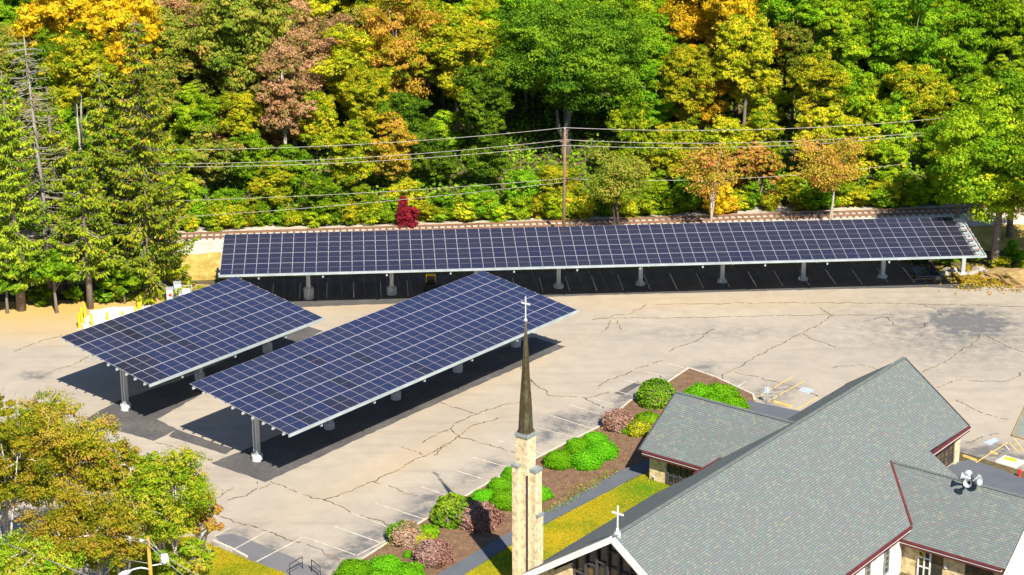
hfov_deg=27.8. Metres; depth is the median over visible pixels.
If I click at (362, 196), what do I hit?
forest tree
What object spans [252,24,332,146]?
forest tree
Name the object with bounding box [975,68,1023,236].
roadside tree
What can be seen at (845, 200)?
bush
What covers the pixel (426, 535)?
shrub
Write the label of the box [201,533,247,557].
kerb
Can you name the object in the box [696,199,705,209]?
bush
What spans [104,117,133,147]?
forest tree
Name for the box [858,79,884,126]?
forest tree
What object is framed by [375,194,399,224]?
bush
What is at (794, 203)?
bush
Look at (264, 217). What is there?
bush
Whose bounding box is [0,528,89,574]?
autumn tree
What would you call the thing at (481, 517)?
shrub
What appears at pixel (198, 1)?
forest tree
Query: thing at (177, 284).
electrical cabinet
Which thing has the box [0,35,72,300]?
dead conifer
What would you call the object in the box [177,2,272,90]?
forest tree
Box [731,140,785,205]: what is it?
tree
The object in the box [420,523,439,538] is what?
shrub
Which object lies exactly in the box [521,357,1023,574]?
church
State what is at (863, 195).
bush
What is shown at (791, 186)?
forest tree
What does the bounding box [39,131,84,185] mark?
forest tree
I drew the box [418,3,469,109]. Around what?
forest tree
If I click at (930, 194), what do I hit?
bush
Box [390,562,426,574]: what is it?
shrub
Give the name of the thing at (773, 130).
forest tree
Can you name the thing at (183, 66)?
forest tree
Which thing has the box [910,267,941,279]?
spare panel stack
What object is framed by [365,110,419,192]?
forest tree
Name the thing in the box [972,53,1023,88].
forest tree
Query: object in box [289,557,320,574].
handrail
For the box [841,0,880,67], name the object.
forest tree
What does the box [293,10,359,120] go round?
forest tree
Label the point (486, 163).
forest tree
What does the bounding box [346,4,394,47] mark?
forest tree
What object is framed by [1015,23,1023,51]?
forest tree
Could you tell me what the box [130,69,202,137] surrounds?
forest tree
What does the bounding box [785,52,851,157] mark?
forest tree
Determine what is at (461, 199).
bush
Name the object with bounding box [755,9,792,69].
forest tree
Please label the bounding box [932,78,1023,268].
roadside tree
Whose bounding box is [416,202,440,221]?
bush
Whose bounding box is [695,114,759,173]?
forest tree
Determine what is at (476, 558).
path
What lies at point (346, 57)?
forest tree
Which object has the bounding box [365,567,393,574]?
shrub
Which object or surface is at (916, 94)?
forest tree
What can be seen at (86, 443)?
autumn tree
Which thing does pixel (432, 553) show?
shrub
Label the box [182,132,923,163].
power line
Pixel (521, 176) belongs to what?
forest tree
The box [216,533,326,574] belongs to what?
asphalt patch
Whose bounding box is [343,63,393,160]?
forest tree
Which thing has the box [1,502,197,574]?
power line
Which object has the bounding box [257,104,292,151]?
forest tree
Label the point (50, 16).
forest tree
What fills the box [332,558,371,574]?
shrub
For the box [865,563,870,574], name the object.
window
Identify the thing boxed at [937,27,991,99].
forest tree
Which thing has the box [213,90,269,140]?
forest tree
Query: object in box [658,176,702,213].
bush
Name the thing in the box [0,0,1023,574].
ground
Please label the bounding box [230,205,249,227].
bush
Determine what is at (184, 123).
forest tree
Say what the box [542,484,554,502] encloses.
shrub
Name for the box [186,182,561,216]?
power line
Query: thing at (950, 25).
forest tree
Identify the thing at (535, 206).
bush
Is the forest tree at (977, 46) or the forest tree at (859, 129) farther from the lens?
the forest tree at (977, 46)
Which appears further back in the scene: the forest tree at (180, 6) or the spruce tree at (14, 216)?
the forest tree at (180, 6)
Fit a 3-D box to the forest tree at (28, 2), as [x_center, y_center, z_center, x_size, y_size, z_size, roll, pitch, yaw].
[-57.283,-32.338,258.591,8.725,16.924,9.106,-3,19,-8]
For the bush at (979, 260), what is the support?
on the ground at (588, 160)
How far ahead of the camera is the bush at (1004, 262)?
216.71 m
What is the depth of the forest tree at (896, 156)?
235.15 m
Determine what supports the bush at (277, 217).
on the ground at (588, 160)
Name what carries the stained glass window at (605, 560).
in the church
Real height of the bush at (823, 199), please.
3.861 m
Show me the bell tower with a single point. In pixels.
(527, 533)
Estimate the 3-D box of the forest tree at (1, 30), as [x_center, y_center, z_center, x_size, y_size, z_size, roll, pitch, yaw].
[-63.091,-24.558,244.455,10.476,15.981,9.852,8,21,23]
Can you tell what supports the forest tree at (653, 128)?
on the ground at (588, 160)
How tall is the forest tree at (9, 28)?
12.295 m
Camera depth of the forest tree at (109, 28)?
257.28 m
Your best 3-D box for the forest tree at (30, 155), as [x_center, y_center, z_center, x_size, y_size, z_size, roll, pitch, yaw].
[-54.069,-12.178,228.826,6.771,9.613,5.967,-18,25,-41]
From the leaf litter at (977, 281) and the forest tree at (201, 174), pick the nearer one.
the leaf litter at (977, 281)
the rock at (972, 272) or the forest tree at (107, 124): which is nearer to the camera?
the rock at (972, 272)
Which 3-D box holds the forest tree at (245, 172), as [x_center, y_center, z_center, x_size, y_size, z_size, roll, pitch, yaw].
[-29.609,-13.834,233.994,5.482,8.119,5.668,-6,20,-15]
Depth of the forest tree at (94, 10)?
252.63 m
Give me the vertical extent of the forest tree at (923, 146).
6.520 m
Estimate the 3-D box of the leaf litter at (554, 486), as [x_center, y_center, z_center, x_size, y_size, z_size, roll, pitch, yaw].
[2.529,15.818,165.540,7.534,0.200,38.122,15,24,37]
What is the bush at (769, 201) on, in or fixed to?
on the ground at (588, 160)
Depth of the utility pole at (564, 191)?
221.72 m
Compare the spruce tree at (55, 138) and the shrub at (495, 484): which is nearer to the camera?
the shrub at (495, 484)
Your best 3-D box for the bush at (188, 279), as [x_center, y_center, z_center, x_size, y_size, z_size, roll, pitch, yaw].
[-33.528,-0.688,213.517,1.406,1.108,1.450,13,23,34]
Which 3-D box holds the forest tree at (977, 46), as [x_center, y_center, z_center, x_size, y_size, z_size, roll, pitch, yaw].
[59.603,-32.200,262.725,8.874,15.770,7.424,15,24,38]
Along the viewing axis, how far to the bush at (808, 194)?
231.97 m
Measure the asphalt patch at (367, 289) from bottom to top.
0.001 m
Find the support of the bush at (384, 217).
on the ground at (588, 160)
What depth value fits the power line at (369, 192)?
219.78 m
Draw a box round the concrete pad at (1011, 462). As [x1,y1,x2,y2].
[995,455,1023,468]
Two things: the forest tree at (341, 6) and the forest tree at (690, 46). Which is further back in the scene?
the forest tree at (341, 6)
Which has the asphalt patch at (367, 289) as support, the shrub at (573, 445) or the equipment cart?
the equipment cart
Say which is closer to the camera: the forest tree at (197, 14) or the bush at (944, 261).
the bush at (944, 261)
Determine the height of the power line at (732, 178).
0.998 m
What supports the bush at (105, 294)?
on the ground at (588, 160)
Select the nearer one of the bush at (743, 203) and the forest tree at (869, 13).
the bush at (743, 203)
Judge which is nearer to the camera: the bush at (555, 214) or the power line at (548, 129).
the power line at (548, 129)
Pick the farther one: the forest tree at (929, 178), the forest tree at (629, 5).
the forest tree at (629, 5)
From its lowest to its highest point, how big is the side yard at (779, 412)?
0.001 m
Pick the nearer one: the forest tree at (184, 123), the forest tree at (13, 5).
the forest tree at (184, 123)
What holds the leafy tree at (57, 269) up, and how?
on the ground at (588, 160)
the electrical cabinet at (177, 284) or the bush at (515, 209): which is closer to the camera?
the electrical cabinet at (177, 284)
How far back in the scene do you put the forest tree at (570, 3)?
254.09 m
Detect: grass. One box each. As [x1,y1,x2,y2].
[144,537,285,574]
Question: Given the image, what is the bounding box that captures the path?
[438,459,649,574]
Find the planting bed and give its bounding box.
[363,369,755,574]
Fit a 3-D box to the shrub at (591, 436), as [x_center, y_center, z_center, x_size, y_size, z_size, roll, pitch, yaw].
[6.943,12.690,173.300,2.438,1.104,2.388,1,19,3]
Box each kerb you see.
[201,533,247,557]
[332,367,754,574]
[1011,408,1023,439]
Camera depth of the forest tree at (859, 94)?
243.15 m
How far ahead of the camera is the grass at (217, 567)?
152.40 m
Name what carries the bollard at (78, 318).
on the parking lot
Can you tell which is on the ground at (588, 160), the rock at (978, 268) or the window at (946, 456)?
the rock at (978, 268)
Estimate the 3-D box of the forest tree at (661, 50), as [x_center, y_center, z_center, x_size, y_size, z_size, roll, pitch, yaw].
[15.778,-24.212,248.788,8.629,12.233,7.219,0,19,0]
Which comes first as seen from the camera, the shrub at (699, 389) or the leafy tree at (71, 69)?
the shrub at (699, 389)
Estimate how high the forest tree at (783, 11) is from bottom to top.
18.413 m
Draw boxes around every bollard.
[77,313,80,328]
[80,307,83,323]
[83,303,86,318]
[90,313,93,325]
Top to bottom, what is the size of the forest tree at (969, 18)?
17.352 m
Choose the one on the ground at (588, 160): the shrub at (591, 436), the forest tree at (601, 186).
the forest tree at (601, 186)
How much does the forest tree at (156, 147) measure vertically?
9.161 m
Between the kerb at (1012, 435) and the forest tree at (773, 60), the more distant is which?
the forest tree at (773, 60)
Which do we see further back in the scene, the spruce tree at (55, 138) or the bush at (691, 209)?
the bush at (691, 209)
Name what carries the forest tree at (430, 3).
on the ground at (588, 160)
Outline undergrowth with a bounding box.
[1,1,993,228]
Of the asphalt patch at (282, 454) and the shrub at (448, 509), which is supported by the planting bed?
the shrub at (448, 509)
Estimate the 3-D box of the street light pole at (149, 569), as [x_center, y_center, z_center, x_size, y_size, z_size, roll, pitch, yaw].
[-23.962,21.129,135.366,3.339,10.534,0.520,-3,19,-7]
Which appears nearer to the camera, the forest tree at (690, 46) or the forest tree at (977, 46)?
the forest tree at (690, 46)
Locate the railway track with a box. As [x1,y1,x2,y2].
[20,206,1023,244]
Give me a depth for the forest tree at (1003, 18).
253.35 m
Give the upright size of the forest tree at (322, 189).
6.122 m
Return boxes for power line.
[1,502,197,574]
[2,506,182,574]
[2,541,86,574]
[178,178,563,200]
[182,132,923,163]
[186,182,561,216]
[187,118,941,149]
[206,135,922,166]
[564,162,915,180]
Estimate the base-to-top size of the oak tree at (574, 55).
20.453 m
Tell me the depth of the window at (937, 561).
155.19 m
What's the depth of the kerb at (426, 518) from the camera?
175.75 m
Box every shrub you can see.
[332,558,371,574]
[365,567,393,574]
[368,554,403,572]
[384,519,424,548]
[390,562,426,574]
[402,550,412,558]
[412,538,454,569]
[414,531,434,545]
[414,560,425,568]
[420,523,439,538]
[429,492,473,529]
[457,499,504,532]
[470,488,493,502]
[485,476,511,491]
[489,488,511,511]
[500,466,511,477]
[542,449,573,470]
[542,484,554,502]
[564,437,590,454]
[571,449,604,470]
[583,431,608,442]
[585,439,619,460]
[601,408,633,433]
[626,419,651,436]
[634,410,659,423]
[635,375,675,409]
[683,382,713,396]
[701,393,723,402]
[709,382,740,396]
[720,394,750,408]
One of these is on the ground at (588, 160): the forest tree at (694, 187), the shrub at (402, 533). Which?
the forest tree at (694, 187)
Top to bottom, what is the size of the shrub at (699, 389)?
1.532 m
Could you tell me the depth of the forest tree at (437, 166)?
234.64 m
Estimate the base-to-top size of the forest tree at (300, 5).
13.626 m
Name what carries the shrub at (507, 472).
on the planting bed
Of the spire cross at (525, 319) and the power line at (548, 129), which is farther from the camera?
the power line at (548, 129)
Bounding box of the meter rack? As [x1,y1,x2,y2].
[181,284,191,294]
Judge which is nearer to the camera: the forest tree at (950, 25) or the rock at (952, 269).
the rock at (952, 269)
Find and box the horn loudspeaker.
[959,470,982,488]
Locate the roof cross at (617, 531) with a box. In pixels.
[612,506,623,537]
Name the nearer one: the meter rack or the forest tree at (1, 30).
the meter rack
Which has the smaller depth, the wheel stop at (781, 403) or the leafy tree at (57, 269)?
the wheel stop at (781, 403)
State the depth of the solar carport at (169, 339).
184.69 m
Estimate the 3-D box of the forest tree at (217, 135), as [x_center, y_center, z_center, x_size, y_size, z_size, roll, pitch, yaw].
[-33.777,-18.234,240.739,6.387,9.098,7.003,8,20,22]
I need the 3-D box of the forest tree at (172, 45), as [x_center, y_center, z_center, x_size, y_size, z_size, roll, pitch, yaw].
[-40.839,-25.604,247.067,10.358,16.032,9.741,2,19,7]
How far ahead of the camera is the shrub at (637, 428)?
174.95 m
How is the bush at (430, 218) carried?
on the ground at (588, 160)
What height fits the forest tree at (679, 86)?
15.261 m
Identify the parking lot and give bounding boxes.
[0,267,1023,574]
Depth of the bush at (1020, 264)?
215.92 m
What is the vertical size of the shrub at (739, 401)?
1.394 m
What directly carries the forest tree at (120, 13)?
on the ground at (588, 160)
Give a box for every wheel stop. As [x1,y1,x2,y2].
[773,400,791,406]
[962,455,976,460]
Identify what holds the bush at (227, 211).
on the ground at (588, 160)
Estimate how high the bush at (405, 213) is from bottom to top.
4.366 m
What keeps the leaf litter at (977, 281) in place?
on the ground at (588, 160)
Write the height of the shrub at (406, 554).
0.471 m
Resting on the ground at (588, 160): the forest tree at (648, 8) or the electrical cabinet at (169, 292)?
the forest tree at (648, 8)
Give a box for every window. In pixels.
[573,544,637,574]
[666,463,693,484]
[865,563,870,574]
[883,548,889,574]
[917,550,930,574]
[930,438,954,466]
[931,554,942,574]
[965,564,992,574]
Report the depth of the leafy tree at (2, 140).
210.04 m
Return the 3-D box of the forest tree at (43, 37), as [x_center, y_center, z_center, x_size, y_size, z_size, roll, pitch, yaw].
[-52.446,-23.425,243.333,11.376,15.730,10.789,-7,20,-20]
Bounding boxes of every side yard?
[747,400,799,418]
[947,459,1023,494]
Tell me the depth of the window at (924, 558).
155.80 m
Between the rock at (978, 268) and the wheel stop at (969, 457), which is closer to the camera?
the wheel stop at (969, 457)
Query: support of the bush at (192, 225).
on the ground at (588, 160)
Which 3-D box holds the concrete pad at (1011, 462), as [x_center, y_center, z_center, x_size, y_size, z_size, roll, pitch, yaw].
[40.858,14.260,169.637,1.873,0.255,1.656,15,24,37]
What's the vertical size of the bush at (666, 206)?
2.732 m
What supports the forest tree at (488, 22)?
on the ground at (588, 160)
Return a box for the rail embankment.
[10,201,1023,285]
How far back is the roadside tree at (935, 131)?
223.09 m
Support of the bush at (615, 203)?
on the ground at (588, 160)
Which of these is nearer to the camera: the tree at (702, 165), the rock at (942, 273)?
the rock at (942, 273)
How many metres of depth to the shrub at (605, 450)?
170.43 m
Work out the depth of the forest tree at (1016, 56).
250.59 m
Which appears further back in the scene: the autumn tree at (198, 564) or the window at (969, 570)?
the window at (969, 570)
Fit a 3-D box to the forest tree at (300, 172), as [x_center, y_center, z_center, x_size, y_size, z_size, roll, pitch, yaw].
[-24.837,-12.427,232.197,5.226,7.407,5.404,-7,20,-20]
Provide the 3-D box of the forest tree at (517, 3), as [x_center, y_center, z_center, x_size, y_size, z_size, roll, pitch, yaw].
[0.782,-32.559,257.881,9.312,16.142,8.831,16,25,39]
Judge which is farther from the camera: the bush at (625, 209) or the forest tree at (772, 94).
the forest tree at (772, 94)
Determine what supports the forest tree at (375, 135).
on the ground at (588, 160)
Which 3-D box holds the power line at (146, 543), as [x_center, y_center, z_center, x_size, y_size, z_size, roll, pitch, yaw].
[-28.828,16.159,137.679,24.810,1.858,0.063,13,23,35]
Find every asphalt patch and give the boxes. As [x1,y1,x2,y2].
[88,327,321,440]
[169,429,231,453]
[212,337,565,481]
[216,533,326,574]
[244,262,1001,306]
[615,382,640,394]
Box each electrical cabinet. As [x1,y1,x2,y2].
[166,286,172,299]
[173,281,180,296]
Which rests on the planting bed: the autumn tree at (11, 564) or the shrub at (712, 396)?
the shrub at (712, 396)
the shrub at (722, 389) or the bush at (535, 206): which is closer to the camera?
the shrub at (722, 389)
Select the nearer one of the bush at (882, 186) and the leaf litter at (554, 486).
the leaf litter at (554, 486)
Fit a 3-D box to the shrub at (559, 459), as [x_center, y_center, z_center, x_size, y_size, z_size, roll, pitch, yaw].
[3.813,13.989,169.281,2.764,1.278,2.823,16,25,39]
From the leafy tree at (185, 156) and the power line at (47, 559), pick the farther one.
the leafy tree at (185, 156)
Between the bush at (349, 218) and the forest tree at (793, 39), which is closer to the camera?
the bush at (349, 218)
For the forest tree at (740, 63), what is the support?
on the ground at (588, 160)
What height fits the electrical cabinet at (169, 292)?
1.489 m
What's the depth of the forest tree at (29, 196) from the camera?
223.40 m
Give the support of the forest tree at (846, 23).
on the ground at (588, 160)
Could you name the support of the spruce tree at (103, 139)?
on the ground at (588, 160)
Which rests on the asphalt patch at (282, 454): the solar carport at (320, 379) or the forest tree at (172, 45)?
the solar carport at (320, 379)
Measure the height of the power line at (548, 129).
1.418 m
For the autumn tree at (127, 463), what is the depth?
142.46 m
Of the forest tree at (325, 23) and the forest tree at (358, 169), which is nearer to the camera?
the forest tree at (358, 169)
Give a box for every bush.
[25,283,56,306]
[61,283,84,302]
[93,280,117,302]
[129,283,145,296]
[176,211,202,231]
[179,276,191,283]
[184,197,207,225]
[193,284,206,290]
[203,210,228,231]
[204,197,249,228]
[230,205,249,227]
[238,198,260,226]
[252,200,274,226]
[269,205,286,226]
[281,206,301,226]
[291,206,307,225]
[301,204,331,227]
[326,200,343,225]
[336,197,363,224]
[346,193,383,223]
[373,204,395,223]
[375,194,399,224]
[395,195,419,227]
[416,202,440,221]
[422,204,449,222]
[429,192,462,221]
[447,194,464,210]
[451,191,494,221]
[483,208,493,219]
[484,199,507,221]
[502,194,533,219]
[517,190,549,219]
[542,196,573,219]
[553,187,598,218]
[594,192,618,216]
[602,192,631,214]
[606,196,640,217]
[623,187,659,216]
[640,192,657,214]
[655,196,678,215]
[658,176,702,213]
[684,205,700,210]
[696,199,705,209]
[700,182,737,214]
[718,196,741,214]
[726,189,749,209]
[729,178,763,209]
[758,193,782,210]
[764,190,781,205]
[790,198,803,210]
[797,188,820,210]
[799,185,837,209]
[832,183,862,206]
[848,186,875,206]
[867,177,906,202]
[870,182,900,208]
[898,181,912,206]
[904,176,929,206]
[909,259,923,262]
[925,186,941,204]
[934,258,957,265]
[968,250,982,262]
[988,256,1011,267]
[1003,240,1023,261]
[1014,260,1023,267]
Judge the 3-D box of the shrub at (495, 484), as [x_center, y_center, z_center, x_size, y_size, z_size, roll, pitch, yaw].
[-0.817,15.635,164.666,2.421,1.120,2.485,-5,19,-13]
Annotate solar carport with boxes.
[60,277,324,410]
[190,271,578,461]
[218,217,986,299]
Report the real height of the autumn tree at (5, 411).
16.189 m
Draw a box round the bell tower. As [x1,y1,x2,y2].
[511,322,543,574]
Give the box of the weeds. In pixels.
[543,467,616,511]
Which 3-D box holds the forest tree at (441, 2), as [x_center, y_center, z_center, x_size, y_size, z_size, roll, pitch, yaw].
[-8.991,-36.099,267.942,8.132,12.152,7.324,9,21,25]
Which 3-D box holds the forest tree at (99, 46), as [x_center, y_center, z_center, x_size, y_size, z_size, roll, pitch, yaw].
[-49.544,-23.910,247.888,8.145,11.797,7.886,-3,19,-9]
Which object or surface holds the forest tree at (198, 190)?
on the ground at (588, 160)
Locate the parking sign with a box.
[764,387,769,403]
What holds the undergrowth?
on the ground at (588, 160)
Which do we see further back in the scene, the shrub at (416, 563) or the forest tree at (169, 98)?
the forest tree at (169, 98)
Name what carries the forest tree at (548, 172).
on the ground at (588, 160)
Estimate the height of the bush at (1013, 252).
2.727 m
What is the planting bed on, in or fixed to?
on the parking lot
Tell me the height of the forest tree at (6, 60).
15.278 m
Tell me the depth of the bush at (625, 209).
229.42 m
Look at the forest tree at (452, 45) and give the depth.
242.72 m
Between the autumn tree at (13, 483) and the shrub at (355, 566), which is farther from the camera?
the shrub at (355, 566)
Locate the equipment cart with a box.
[423,274,437,291]
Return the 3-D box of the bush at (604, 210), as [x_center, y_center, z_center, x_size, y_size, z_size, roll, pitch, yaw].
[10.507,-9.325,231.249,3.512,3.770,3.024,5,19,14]
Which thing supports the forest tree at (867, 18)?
on the ground at (588, 160)
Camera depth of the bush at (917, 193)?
233.13 m
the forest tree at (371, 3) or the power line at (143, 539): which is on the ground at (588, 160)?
the forest tree at (371, 3)
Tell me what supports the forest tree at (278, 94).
on the ground at (588, 160)
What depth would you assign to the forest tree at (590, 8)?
250.99 m
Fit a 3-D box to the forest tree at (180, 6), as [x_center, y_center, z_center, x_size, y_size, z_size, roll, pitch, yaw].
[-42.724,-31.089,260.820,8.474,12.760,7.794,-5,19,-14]
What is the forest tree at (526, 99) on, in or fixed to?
on the ground at (588, 160)
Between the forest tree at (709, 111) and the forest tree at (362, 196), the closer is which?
the forest tree at (362, 196)
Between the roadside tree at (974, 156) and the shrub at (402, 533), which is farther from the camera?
the roadside tree at (974, 156)
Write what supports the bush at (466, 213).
on the ground at (588, 160)
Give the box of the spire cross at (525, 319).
[521,296,529,321]
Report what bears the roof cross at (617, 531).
on the church
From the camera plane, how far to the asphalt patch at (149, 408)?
183.18 m
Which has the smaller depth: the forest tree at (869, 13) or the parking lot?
the parking lot
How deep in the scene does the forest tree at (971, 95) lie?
245.56 m
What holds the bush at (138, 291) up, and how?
on the ground at (588, 160)
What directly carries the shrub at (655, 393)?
on the planting bed
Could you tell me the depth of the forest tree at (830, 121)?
245.22 m
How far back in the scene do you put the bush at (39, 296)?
207.00 m
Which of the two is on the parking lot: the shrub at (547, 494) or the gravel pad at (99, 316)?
the gravel pad at (99, 316)
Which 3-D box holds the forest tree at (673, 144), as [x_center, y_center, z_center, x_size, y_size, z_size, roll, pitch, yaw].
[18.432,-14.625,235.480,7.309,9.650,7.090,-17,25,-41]
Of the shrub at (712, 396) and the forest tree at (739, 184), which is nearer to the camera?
the shrub at (712, 396)
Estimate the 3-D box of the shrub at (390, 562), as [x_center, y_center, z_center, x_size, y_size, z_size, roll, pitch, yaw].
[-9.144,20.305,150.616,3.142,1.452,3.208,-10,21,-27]
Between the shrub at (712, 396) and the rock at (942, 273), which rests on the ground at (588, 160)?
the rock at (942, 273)
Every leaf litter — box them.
[368,409,660,570]
[911,261,1021,294]
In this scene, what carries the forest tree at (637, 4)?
on the ground at (588, 160)
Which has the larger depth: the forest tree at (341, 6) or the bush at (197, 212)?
the forest tree at (341, 6)
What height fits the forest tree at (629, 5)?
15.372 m
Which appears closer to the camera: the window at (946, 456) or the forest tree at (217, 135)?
the window at (946, 456)
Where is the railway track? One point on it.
(668, 221)
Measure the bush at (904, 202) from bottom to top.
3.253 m
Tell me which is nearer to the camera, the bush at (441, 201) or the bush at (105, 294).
the bush at (105, 294)
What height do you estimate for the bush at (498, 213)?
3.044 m
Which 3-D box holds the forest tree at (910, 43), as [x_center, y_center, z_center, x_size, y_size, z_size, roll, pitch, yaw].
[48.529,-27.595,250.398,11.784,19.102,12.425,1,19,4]
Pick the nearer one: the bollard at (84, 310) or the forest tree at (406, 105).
the bollard at (84, 310)
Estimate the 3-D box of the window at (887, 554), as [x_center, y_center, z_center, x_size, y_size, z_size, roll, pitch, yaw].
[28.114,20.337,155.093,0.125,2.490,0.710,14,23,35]
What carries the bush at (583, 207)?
on the ground at (588, 160)
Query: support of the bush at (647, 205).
on the ground at (588, 160)
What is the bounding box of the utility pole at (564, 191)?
[560,128,568,225]
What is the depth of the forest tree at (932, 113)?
249.68 m
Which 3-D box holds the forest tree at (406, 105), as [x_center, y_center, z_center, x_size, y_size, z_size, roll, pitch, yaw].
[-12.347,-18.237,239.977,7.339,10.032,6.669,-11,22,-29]
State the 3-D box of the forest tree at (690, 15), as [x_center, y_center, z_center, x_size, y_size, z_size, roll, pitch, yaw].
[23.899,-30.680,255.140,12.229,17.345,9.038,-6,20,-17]
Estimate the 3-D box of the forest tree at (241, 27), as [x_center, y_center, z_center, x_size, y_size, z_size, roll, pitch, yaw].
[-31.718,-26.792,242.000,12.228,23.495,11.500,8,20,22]
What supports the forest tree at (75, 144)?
on the ground at (588, 160)
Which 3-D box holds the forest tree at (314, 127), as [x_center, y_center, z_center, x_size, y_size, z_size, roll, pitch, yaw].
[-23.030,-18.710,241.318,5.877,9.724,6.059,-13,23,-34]
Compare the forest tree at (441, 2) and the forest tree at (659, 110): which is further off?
the forest tree at (441, 2)
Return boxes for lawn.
[108,536,286,574]
[465,472,670,574]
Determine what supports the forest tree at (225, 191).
on the ground at (588, 160)
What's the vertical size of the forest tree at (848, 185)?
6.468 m
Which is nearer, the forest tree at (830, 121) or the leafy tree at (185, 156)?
the leafy tree at (185, 156)
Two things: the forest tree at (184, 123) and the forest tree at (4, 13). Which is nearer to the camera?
the forest tree at (184, 123)
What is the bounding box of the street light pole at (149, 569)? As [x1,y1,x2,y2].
[118,535,168,574]
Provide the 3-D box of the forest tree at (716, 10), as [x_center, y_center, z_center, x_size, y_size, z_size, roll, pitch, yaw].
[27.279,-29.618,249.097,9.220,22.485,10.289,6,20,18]
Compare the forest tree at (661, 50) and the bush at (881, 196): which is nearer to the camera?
the bush at (881, 196)
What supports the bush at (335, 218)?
on the ground at (588, 160)
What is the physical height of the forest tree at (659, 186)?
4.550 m
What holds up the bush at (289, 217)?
on the ground at (588, 160)
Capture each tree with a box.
[0,0,23,24]
[0,2,15,27]
[0,19,38,84]
[0,22,27,87]
[0,33,32,101]
[0,71,59,311]
[0,136,34,198]
[0,260,29,313]
[0,385,130,517]
[0,388,15,541]
[0,416,61,543]
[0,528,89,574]
[5,79,53,145]
[9,0,96,121]
[11,485,154,574]
[16,175,38,234]
[19,0,60,9]
[20,21,98,117]
[22,88,90,294]
[22,135,48,194]
[22,248,79,312]
[35,34,119,168]
[37,105,89,154]
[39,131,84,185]
[52,148,125,308]
[64,0,105,110]
[71,131,128,196]
[74,66,143,282]
[82,0,113,40]
[84,439,141,574]
[86,0,166,128]
[93,36,124,106]
[98,15,200,304]
[100,260,142,303]
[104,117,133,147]
[108,443,222,563]
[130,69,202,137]
[136,6,197,78]
[143,53,214,144]
[147,132,172,205]
[147,138,195,215]
[149,0,192,17]
[151,535,216,574]
[166,83,223,146]
[172,0,304,93]
[175,182,209,215]
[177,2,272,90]
[177,124,245,204]
[183,503,224,550]
[185,0,218,91]
[190,0,253,92]
[203,90,253,146]
[212,187,244,207]
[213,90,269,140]
[228,129,274,195]
[238,39,276,115]
[246,157,294,212]
[248,43,317,145]
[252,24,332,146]
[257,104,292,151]
[263,0,315,27]
[268,143,314,203]
[271,0,317,100]
[282,0,339,72]
[290,90,341,161]
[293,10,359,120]
[296,174,349,224]
[308,22,395,116]
[325,118,378,191]
[326,0,359,18]
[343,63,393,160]
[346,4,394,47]
[347,101,396,139]
[350,0,432,92]
[351,183,380,214]
[357,0,448,97]
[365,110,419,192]
[376,89,440,169]
[385,177,428,213]
[403,0,437,12]
[408,134,460,189]
[411,15,509,132]
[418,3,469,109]
[426,109,464,149]
[432,0,462,11]
[451,59,515,138]
[453,0,486,22]
[461,133,513,191]
[462,0,503,60]
[463,183,495,219]
[482,0,539,34]
[482,0,660,160]
[491,40,541,110]
[503,168,542,198]
[537,159,582,200]
[541,0,584,8]
[570,1,607,17]
[578,144,653,224]
[581,0,643,23]
[589,167,623,196]
[600,90,658,192]
[607,59,676,126]
[615,34,673,87]
[621,0,660,24]
[634,11,679,69]
[635,0,684,42]
[639,168,668,201]
[644,86,675,130]
[646,116,707,177]
[653,42,717,122]
[658,0,756,53]
[661,44,699,123]
[668,141,744,222]
[681,153,723,203]
[689,54,734,128]
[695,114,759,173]
[701,0,778,118]
[707,13,779,126]
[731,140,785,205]
[732,171,759,190]
[734,108,784,158]
[740,78,792,122]
[751,19,775,82]
[755,0,846,112]
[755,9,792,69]
[772,22,817,126]
[776,171,803,206]
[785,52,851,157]
[789,128,867,219]
[792,104,847,184]
[797,0,870,73]
[817,156,857,194]
[821,114,885,176]
[824,105,862,122]
[832,40,883,116]
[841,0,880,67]
[854,0,903,80]
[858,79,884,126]
[865,0,962,124]
[867,90,917,165]
[871,0,963,60]
[873,144,909,184]
[880,60,943,124]
[909,122,941,162]
[918,0,991,103]
[919,73,958,124]
[922,150,943,191]
[923,115,967,227]
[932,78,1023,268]
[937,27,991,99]
[953,82,982,117]
[955,72,995,118]
[959,0,990,59]
[966,0,1023,63]
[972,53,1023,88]
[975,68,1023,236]
[987,109,1023,219]
[995,35,1023,68]
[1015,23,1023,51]
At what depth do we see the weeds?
164.16 m
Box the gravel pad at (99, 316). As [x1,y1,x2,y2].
[83,305,151,328]
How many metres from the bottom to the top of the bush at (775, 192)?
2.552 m
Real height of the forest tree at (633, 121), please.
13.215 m
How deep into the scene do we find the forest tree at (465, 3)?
255.75 m
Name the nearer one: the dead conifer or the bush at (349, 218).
the dead conifer
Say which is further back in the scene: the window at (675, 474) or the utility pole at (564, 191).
the utility pole at (564, 191)
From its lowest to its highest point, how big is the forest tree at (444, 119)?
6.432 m
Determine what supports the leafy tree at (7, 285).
on the ground at (588, 160)
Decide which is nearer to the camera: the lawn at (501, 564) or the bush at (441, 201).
the lawn at (501, 564)
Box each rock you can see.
[938,271,948,276]
[942,267,959,274]
[966,270,977,275]
[972,266,984,271]
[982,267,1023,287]
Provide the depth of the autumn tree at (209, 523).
143.42 m
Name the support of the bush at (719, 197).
on the ground at (588, 160)
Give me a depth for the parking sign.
181.72 m
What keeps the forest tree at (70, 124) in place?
on the ground at (588, 160)

